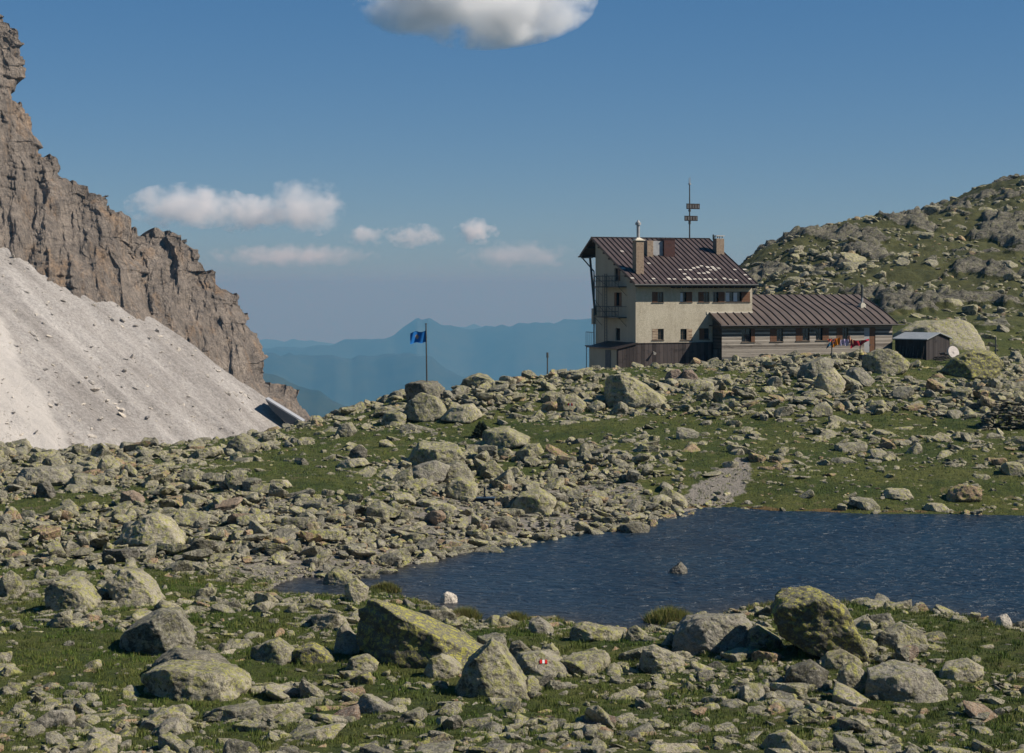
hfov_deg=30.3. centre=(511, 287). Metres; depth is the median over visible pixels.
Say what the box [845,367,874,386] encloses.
boulder
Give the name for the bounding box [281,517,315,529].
boulder
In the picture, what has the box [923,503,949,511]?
boulder
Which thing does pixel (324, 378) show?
mountains
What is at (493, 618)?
boulder
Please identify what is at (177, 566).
boulder
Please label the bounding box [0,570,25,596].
boulder
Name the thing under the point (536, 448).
boulder
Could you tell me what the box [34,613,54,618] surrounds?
boulder
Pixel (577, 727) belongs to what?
boulder
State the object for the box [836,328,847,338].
window
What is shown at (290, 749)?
boulder
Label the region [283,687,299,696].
boulder
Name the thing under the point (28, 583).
boulder
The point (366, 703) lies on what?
boulder
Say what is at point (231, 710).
boulder
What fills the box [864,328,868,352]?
door panel
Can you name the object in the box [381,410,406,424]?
boulder
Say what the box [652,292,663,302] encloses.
window
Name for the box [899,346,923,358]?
leaning sticks
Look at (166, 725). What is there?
boulder
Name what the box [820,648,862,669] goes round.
boulder
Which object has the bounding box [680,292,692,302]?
window
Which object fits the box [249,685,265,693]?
boulder
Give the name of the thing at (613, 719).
boulder
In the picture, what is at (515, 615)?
grass tuft
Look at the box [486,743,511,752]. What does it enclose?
boulder
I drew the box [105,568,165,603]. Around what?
boulder
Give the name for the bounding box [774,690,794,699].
boulder
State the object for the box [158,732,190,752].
boulder
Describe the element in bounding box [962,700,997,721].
boulder
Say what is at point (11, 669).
boulder
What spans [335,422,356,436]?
boulder
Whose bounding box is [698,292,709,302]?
window
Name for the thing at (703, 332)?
window
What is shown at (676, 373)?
boulder
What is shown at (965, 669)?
boulder
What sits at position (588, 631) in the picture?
boulder
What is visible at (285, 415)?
retaining wall
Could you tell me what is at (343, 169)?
sky
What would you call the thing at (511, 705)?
boulder
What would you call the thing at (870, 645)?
boulder
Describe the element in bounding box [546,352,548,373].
post
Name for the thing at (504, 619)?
boulder
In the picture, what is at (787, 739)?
boulder
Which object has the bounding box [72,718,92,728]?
boulder
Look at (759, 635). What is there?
boulder
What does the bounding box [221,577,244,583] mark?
boulder
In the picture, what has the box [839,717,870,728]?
boulder
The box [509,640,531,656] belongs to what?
boulder
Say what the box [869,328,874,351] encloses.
door
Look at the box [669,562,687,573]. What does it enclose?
boulder
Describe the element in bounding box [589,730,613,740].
boulder
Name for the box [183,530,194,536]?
boulder
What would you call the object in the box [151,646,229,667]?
boulder
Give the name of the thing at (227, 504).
boulder
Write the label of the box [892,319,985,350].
boulder
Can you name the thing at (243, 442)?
boulder
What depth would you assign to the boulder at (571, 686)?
61.79 m
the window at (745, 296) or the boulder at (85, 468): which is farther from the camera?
the window at (745, 296)
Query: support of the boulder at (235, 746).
on the ground at (1002, 230)
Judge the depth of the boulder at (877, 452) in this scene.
131.47 m
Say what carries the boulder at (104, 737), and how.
on the ground at (1002, 230)
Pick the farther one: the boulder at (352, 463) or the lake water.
the boulder at (352, 463)
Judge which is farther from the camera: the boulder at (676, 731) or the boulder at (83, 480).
the boulder at (83, 480)
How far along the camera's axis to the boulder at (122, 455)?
135.99 m
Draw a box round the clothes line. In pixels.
[831,338,860,360]
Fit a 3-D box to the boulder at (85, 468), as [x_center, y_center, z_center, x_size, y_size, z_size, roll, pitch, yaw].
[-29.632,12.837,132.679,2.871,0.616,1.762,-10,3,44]
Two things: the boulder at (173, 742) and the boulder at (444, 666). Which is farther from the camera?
the boulder at (444, 666)
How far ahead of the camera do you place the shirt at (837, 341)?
186.44 m
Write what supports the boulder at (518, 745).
on the ground at (1002, 230)
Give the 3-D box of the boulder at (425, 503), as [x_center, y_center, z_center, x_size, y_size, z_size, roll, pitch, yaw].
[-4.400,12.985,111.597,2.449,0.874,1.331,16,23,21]
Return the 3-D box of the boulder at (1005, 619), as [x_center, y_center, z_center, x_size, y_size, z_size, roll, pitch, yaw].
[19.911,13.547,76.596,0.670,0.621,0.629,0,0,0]
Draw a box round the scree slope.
[0,247,284,449]
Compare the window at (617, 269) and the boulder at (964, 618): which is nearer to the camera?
the boulder at (964, 618)
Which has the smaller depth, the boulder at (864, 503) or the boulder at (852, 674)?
the boulder at (852, 674)
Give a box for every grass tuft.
[371,579,402,592]
[448,605,483,619]
[500,610,528,620]
[641,605,692,624]
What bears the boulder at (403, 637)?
on the ground at (1002, 230)
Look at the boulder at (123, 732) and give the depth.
54.60 m
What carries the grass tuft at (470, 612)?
on the ground at (1002, 230)
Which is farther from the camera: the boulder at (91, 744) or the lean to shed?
the lean to shed
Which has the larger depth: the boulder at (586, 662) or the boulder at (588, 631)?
the boulder at (588, 631)
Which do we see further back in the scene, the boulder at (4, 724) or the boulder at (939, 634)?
the boulder at (939, 634)
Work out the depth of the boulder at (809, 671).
61.74 m
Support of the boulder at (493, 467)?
on the ground at (1002, 230)
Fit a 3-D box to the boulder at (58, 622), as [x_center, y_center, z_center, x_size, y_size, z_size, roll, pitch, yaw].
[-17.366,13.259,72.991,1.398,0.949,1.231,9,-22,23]
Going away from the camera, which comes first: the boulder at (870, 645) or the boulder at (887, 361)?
the boulder at (870, 645)
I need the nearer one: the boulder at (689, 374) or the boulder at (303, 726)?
the boulder at (303, 726)
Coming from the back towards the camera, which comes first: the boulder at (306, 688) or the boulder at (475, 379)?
the boulder at (475, 379)
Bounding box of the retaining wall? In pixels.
[265,397,305,423]
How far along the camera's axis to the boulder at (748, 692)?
59.97 m
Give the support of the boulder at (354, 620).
on the ground at (1002, 230)
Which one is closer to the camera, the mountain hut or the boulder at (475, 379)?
the boulder at (475, 379)
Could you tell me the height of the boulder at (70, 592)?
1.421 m
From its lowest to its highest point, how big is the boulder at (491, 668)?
1.991 m
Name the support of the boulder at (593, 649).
on the ground at (1002, 230)
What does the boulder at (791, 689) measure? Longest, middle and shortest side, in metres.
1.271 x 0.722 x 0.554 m
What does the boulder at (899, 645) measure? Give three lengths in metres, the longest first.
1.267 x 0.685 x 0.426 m
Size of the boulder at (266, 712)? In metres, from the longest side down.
2.119 x 1.355 x 0.664 m
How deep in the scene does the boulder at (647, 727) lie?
54.07 m
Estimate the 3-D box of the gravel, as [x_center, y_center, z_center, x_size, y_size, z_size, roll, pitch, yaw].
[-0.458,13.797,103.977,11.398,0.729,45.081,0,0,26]
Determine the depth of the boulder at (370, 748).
50.79 m
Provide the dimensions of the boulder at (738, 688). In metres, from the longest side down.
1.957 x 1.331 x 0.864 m
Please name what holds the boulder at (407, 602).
on the ground at (1002, 230)
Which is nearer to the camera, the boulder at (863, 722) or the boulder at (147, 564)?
the boulder at (863, 722)
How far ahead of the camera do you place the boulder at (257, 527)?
97.87 m
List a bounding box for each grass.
[1,353,1023,513]
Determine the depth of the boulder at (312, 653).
66.45 m
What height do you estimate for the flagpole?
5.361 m
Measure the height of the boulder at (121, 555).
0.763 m
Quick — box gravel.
[216,496,729,599]
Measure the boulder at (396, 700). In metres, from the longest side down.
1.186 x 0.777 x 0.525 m
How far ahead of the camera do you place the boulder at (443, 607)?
79.19 m
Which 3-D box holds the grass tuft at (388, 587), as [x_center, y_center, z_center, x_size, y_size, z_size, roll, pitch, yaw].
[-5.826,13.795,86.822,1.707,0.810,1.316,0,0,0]
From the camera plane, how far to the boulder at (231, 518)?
102.45 m
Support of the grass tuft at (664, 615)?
on the ground at (1002, 230)
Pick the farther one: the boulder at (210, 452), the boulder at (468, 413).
the boulder at (468, 413)
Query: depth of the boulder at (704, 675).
63.02 m
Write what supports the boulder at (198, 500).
on the ground at (1002, 230)
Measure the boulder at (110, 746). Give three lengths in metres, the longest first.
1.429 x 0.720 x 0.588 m
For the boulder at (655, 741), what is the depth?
52.66 m
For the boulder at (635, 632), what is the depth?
70.81 m
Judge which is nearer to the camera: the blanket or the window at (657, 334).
the blanket
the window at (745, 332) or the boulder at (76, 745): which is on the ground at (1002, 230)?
the boulder at (76, 745)
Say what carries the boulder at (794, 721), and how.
on the ground at (1002, 230)
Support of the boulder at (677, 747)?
on the ground at (1002, 230)
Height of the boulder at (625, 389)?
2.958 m
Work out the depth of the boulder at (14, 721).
55.98 m
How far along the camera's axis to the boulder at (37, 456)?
134.36 m
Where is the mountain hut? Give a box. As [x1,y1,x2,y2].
[578,220,758,366]
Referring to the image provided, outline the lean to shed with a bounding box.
[586,341,637,368]
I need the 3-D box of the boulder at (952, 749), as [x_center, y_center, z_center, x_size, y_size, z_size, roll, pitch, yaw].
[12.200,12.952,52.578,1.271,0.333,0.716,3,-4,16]
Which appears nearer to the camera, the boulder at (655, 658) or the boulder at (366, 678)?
the boulder at (366, 678)
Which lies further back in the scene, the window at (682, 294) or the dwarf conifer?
the window at (682, 294)
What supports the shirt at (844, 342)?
hanging from the clothes line
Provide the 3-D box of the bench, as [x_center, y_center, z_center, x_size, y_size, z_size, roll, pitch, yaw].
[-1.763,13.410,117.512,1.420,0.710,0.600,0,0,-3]
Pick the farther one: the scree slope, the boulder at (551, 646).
the scree slope
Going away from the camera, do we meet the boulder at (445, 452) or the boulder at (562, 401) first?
the boulder at (445, 452)
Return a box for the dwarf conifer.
[469,421,487,438]
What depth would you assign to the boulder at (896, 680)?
60.03 m
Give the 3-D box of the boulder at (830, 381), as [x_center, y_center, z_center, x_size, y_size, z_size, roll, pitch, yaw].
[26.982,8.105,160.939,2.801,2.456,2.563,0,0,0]
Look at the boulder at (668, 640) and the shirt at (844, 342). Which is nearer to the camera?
the boulder at (668, 640)
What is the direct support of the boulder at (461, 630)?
on the ground at (1002, 230)
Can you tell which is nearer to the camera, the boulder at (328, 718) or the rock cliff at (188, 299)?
the boulder at (328, 718)
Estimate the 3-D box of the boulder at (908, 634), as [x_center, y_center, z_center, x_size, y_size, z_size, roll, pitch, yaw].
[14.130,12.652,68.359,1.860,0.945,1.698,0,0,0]
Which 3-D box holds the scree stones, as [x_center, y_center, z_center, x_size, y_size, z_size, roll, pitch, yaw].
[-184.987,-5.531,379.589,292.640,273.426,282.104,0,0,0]
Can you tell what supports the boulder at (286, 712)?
on the ground at (1002, 230)
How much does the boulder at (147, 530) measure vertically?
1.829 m
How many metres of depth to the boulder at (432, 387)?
162.00 m
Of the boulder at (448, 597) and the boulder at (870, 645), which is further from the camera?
the boulder at (448, 597)
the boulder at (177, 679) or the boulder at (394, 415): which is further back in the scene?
the boulder at (394, 415)
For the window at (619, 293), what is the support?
in the mountain hut
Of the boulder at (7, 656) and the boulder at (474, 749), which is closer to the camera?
the boulder at (474, 749)
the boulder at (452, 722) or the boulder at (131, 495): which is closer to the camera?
the boulder at (452, 722)
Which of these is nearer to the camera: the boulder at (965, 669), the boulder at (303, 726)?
the boulder at (303, 726)
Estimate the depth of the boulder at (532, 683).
61.38 m
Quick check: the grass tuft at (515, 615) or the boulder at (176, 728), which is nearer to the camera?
the boulder at (176, 728)
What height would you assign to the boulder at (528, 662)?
0.986 m
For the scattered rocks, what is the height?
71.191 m
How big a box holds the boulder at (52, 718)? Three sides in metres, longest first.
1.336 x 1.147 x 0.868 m
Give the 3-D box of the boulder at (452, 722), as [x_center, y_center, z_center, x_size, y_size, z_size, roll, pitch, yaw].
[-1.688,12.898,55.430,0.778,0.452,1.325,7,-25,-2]
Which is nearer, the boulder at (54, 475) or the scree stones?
the boulder at (54, 475)
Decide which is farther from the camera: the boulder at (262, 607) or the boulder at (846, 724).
the boulder at (262, 607)
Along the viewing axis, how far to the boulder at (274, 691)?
60.97 m
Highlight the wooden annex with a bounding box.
[709,285,904,359]
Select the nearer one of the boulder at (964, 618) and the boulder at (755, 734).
the boulder at (755, 734)
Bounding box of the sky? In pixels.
[0,0,1023,343]
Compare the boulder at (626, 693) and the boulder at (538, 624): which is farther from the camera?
the boulder at (538, 624)
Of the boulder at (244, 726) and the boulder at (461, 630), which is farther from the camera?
the boulder at (461, 630)
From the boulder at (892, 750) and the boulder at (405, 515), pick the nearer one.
the boulder at (892, 750)
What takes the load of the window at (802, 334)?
in the wooden annex
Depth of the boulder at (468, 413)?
151.23 m
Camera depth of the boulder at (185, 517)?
102.16 m
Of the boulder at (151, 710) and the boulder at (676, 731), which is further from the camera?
the boulder at (151, 710)
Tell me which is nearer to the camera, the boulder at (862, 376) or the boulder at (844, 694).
the boulder at (844, 694)
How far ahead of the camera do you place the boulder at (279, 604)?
78.66 m
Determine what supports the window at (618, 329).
in the mountain hut
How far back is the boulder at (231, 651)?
68.31 m
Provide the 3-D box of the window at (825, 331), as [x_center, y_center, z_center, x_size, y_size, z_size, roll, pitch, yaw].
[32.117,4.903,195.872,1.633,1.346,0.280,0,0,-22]
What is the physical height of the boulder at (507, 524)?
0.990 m
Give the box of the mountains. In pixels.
[259,318,592,416]
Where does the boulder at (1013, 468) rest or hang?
on the ground at (1002, 230)
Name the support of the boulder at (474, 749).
on the ground at (1002, 230)
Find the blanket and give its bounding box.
[850,339,868,348]
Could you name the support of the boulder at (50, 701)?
on the ground at (1002, 230)
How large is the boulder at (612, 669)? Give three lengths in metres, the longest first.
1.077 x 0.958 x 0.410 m
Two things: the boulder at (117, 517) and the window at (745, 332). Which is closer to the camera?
the boulder at (117, 517)
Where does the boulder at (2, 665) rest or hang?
on the ground at (1002, 230)
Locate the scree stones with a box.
[0,254,278,450]
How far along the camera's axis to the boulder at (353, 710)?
57.47 m
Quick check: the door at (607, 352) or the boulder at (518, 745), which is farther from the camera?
the door at (607, 352)
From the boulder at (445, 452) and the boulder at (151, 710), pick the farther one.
the boulder at (445, 452)
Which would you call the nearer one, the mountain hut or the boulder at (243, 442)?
the boulder at (243, 442)
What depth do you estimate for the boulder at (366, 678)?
62.92 m
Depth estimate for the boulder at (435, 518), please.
106.12 m
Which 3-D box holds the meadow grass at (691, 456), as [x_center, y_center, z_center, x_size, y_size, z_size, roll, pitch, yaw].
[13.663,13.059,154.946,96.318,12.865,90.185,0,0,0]
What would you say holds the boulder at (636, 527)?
on the ground at (1002, 230)
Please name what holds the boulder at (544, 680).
on the ground at (1002, 230)
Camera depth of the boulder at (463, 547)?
99.87 m
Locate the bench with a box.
[473,497,494,502]
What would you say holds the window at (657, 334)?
in the mountain hut
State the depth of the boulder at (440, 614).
77.08 m
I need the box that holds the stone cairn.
[977,399,1023,430]
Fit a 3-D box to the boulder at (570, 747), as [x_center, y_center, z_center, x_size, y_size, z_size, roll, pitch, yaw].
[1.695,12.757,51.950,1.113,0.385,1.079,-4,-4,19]
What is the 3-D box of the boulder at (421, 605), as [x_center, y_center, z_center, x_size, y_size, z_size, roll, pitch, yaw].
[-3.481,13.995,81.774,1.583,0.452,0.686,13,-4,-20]
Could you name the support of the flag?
attached to the flagpole
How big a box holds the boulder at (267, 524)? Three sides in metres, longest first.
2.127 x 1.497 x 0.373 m
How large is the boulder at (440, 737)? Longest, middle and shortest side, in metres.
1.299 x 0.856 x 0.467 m
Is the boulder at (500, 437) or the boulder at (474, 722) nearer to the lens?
the boulder at (474, 722)
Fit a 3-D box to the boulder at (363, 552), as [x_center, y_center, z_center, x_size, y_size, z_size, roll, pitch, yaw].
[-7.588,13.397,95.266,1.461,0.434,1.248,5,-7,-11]
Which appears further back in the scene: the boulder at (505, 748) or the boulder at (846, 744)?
the boulder at (846, 744)
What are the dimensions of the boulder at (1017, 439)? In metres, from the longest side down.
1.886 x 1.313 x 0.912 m
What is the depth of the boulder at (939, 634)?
70.83 m
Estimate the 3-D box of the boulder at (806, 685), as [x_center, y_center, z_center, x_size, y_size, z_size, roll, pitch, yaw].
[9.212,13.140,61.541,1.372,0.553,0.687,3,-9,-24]
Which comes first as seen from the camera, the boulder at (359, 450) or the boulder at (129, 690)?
the boulder at (129, 690)
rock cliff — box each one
[0,14,150,320]
[128,227,309,421]
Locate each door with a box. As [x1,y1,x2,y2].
[605,350,610,368]
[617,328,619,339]
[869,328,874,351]
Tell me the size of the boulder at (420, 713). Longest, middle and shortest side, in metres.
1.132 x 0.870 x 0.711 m
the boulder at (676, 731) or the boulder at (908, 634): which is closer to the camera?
the boulder at (676, 731)
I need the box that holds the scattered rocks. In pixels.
[0,175,1023,752]
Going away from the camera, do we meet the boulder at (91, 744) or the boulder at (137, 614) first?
the boulder at (91, 744)
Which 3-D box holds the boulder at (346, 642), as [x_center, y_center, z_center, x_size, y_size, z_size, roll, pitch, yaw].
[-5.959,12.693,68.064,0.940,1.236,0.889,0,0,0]
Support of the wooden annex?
on the ground at (1002, 230)
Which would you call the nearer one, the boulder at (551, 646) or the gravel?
the boulder at (551, 646)
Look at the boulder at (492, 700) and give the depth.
59.38 m
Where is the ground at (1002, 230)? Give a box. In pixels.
[0,174,1023,752]
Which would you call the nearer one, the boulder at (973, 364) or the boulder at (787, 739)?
the boulder at (787, 739)
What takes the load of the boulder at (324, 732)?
on the ground at (1002, 230)
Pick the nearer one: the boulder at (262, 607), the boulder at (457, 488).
the boulder at (262, 607)
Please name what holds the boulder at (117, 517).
on the ground at (1002, 230)
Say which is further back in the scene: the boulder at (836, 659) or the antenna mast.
the antenna mast
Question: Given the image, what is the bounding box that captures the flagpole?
[425,323,427,381]
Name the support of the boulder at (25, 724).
on the ground at (1002, 230)
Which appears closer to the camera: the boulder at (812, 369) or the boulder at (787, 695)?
the boulder at (787, 695)
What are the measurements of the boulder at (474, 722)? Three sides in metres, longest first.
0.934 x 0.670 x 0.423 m
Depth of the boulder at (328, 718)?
56.81 m
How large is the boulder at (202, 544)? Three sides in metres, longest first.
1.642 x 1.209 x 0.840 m
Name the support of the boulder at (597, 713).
on the ground at (1002, 230)
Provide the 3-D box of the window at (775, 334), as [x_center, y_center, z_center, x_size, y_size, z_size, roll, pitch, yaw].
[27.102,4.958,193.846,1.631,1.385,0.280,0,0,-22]
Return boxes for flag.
[410,331,425,343]
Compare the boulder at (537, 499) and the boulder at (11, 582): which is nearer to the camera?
the boulder at (11, 582)
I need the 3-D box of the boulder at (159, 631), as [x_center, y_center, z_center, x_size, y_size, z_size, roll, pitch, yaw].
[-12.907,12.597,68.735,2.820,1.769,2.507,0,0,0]
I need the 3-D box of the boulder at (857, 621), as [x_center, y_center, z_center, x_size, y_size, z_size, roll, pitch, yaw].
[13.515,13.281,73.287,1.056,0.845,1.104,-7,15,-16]
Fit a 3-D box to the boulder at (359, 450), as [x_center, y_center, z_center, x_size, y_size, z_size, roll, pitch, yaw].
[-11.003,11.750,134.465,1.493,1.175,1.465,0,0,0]
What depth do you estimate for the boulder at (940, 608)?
80.48 m
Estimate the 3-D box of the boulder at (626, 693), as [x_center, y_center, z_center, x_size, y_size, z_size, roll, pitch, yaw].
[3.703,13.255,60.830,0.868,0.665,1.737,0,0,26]
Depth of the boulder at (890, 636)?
67.64 m
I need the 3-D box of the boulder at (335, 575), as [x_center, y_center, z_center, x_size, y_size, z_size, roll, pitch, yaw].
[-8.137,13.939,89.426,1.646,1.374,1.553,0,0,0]
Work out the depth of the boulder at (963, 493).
119.21 m
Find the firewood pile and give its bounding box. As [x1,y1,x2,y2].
[934,352,949,360]
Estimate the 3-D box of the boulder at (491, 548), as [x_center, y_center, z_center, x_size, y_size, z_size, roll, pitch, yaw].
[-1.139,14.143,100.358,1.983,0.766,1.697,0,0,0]
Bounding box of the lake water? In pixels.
[273,507,1023,628]
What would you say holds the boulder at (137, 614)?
on the ground at (1002, 230)
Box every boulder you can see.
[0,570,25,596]
[0,651,12,662]
[0,663,15,671]
[0,664,22,676]
[0,719,18,723]
[0,723,20,726]
[7,707,25,714]
[17,466,72,485]
[21,721,33,727]
[24,580,41,586]
[27,451,55,465]
[30,708,75,727]
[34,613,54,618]
[36,481,55,498]
[43,505,76,516]
[44,575,101,611]
[44,698,61,704]
[46,617,72,627]
[67,472,100,489]
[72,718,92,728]
[72,741,86,748]
[83,465,96,471]
[83,737,101,750]
[87,731,121,744]
[89,727,111,732]
[92,738,117,752]
[97,582,105,586]
[99,501,132,516]
[101,548,140,561]
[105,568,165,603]
[112,513,128,521]
[115,450,132,460]
[115,728,137,736]
[116,512,185,546]
[119,490,144,502]
[119,607,196,655]
[121,685,138,699]
[131,608,151,621]
[139,720,156,730]
[140,659,251,701]
[144,562,162,568]
[147,707,185,721]
[148,708,186,718]
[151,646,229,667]
[152,717,191,734]
[153,599,178,610]
[156,717,193,736]
[157,745,170,752]
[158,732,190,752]
[162,561,192,572]
[173,508,210,527]
[182,493,206,508]
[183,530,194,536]
[187,446,223,458]
[189,539,216,550]
[202,700,259,717]
[210,704,285,721]
[214,496,242,510]
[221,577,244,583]
[221,648,235,653]
[222,739,259,752]
[223,600,245,609]
[225,433,261,453]
[226,513,250,524]
[231,721,270,731]
[248,520,272,539]
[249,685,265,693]
[250,637,294,665]
[251,601,275,612]
[259,541,293,555]
[261,522,279,528]
[263,749,278,752]
[264,683,290,700]
[265,731,280,741]
[266,708,293,723]
[268,479,292,488]
[275,603,296,605]
[277,745,299,752]
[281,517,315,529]
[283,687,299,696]
[289,721,315,735]
[291,723,345,740]
[292,642,333,664]
[296,697,323,705]
[297,545,322,555]
[299,679,321,697]
[308,600,331,608]
[311,614,348,630]
[311,713,346,723]
[323,566,352,584]
[333,704,359,719]
[334,622,359,654]
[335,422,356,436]
[337,458,369,467]
[344,577,368,601]
[345,617,359,623]
[345,653,378,671]
[348,444,366,457]
[348,549,376,556]
[348,672,374,684]
[356,598,482,668]
[357,693,394,713]
[358,742,378,746]
[359,744,393,752]
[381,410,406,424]
[387,697,410,705]
[396,707,426,722]
[398,512,411,523]
[402,532,425,543]
[403,392,446,421]
[403,598,415,606]
[405,380,444,401]
[406,441,465,464]
[411,733,450,748]
[412,460,449,482]
[415,604,437,608]
[416,740,455,752]
[418,499,457,509]
[419,610,455,620]
[423,653,462,678]
[424,510,445,525]
[436,605,450,611]
[439,592,457,602]
[441,403,482,422]
[442,715,463,729]
[443,459,473,482]
[443,477,477,501]
[448,543,477,551]
[455,638,529,700]
[456,627,474,639]
[460,373,494,386]
[463,717,491,727]
[468,746,496,752]
[474,545,503,552]
[477,632,506,644]
[479,460,504,476]
[482,426,529,448]
[482,615,499,624]
[483,731,497,737]
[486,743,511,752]
[488,697,503,704]
[489,516,516,531]
[494,697,520,712]
[497,616,512,625]
[497,742,525,751]
[509,487,556,514]
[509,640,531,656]
[513,713,529,723]
[514,649,568,677]
[519,443,543,454]
[526,676,540,691]
[528,616,553,633]
[537,674,553,687]
[541,642,559,655]
[554,719,565,726]
[556,393,586,410]
[558,741,590,749]
[560,649,610,674]
[563,684,577,688]
[563,723,605,730]
[569,621,623,642]
[580,715,615,727]
[584,705,614,727]
[585,647,597,650]
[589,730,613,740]
[604,375,665,408]
[605,663,620,675]
[607,688,644,700]
[615,715,637,723]
[618,521,649,532]
[624,625,647,641]
[632,722,655,731]
[637,644,684,673]
[647,739,662,744]
[649,743,698,752]
[651,678,678,685]
[662,632,673,644]
[665,369,681,379]
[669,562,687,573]
[669,729,688,735]
[672,613,752,654]
[681,369,697,379]
[681,681,697,690]
[690,661,713,671]
[696,670,717,681]
[720,647,752,661]
[733,685,769,692]
[737,683,764,702]
[745,623,784,650]
[745,731,762,740]
[755,696,803,707]
[759,729,811,752]
[769,682,807,695]
[770,586,870,663]
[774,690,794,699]
[783,659,828,687]
[786,682,815,688]
[788,712,819,723]
[792,714,798,723]
[797,357,835,379]
[812,368,845,394]
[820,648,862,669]
[832,681,869,705]
[832,733,863,752]
[837,661,866,692]
[837,717,866,732]
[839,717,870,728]
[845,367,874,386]
[848,497,879,509]
[853,615,871,627]
[861,348,909,374]
[861,638,877,653]
[864,659,947,702]
[869,448,885,458]
[869,613,894,623]
[874,628,900,648]
[877,620,892,629]
[883,487,913,499]
[885,621,928,644]
[885,748,900,752]
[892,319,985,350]
[895,642,913,649]
[901,645,918,661]
[903,745,919,752]
[922,631,946,639]
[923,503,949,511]
[927,745,972,752]
[934,604,954,615]
[939,658,984,681]
[940,349,1003,379]
[946,484,981,501]
[950,615,968,622]
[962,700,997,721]
[995,614,1011,626]
[999,461,1023,475]
[1005,436,1023,444]
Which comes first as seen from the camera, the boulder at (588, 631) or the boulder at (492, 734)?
the boulder at (492, 734)
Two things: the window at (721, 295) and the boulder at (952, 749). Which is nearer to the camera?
the boulder at (952, 749)
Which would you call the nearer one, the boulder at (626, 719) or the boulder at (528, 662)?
the boulder at (626, 719)
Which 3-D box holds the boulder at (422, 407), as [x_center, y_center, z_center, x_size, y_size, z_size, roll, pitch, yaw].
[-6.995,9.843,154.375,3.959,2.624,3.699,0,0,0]
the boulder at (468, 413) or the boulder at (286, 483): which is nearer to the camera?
the boulder at (286, 483)
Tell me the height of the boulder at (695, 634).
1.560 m
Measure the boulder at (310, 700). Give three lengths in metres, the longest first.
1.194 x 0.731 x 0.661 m
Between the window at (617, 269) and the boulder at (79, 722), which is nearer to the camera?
the boulder at (79, 722)
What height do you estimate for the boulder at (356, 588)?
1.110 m
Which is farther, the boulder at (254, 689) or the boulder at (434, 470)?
the boulder at (434, 470)
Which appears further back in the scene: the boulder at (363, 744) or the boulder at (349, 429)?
the boulder at (349, 429)
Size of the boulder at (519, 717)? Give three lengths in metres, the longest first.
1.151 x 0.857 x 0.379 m
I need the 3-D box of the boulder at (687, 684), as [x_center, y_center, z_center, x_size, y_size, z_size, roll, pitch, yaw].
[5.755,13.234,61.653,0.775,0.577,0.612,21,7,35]
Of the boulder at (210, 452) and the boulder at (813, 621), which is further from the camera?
the boulder at (210, 452)
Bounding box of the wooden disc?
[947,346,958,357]
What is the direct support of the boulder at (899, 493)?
on the ground at (1002, 230)
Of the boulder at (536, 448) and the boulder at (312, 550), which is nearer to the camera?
the boulder at (312, 550)
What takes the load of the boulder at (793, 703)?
on the ground at (1002, 230)
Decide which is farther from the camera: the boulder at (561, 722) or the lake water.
the lake water
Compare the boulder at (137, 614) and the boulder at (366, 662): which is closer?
the boulder at (366, 662)
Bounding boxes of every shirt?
[832,337,839,346]
[840,339,848,345]
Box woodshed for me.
[892,332,952,359]
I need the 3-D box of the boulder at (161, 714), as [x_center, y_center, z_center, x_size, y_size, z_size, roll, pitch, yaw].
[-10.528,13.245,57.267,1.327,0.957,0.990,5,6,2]
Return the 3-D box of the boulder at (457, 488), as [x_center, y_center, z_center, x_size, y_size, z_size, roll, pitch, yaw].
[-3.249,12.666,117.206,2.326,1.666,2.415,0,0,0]
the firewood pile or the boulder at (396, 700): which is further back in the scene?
the firewood pile
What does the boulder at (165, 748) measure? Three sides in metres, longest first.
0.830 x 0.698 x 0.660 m
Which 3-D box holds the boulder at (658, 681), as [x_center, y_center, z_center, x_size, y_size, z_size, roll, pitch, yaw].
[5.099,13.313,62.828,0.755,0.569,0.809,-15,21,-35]
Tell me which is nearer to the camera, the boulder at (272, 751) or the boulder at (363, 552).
the boulder at (272, 751)
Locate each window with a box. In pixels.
[614,268,619,280]
[614,292,621,306]
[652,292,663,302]
[652,329,663,340]
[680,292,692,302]
[680,329,692,340]
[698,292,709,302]
[699,328,709,339]
[713,292,724,302]
[725,292,749,302]
[741,329,755,342]
[770,329,783,341]
[795,328,808,341]
[816,328,828,340]
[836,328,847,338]
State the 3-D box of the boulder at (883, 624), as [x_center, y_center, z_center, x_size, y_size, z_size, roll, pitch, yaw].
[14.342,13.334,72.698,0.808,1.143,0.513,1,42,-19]
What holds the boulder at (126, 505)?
on the ground at (1002, 230)
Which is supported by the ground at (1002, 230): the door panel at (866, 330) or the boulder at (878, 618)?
the boulder at (878, 618)
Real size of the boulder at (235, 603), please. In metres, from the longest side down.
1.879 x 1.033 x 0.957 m
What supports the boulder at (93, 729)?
on the ground at (1002, 230)
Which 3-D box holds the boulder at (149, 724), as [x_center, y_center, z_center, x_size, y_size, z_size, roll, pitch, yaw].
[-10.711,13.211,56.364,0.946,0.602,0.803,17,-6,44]
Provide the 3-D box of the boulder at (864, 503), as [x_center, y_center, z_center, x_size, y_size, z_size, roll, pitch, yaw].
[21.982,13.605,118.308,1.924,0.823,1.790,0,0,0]
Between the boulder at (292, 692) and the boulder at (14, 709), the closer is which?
the boulder at (14, 709)
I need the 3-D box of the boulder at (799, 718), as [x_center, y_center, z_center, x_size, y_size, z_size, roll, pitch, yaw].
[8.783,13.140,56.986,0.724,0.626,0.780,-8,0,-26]
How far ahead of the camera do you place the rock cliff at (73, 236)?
517.04 m
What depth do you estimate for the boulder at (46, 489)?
117.15 m
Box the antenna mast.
[684,181,699,237]
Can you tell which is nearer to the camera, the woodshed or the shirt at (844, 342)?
the shirt at (844, 342)

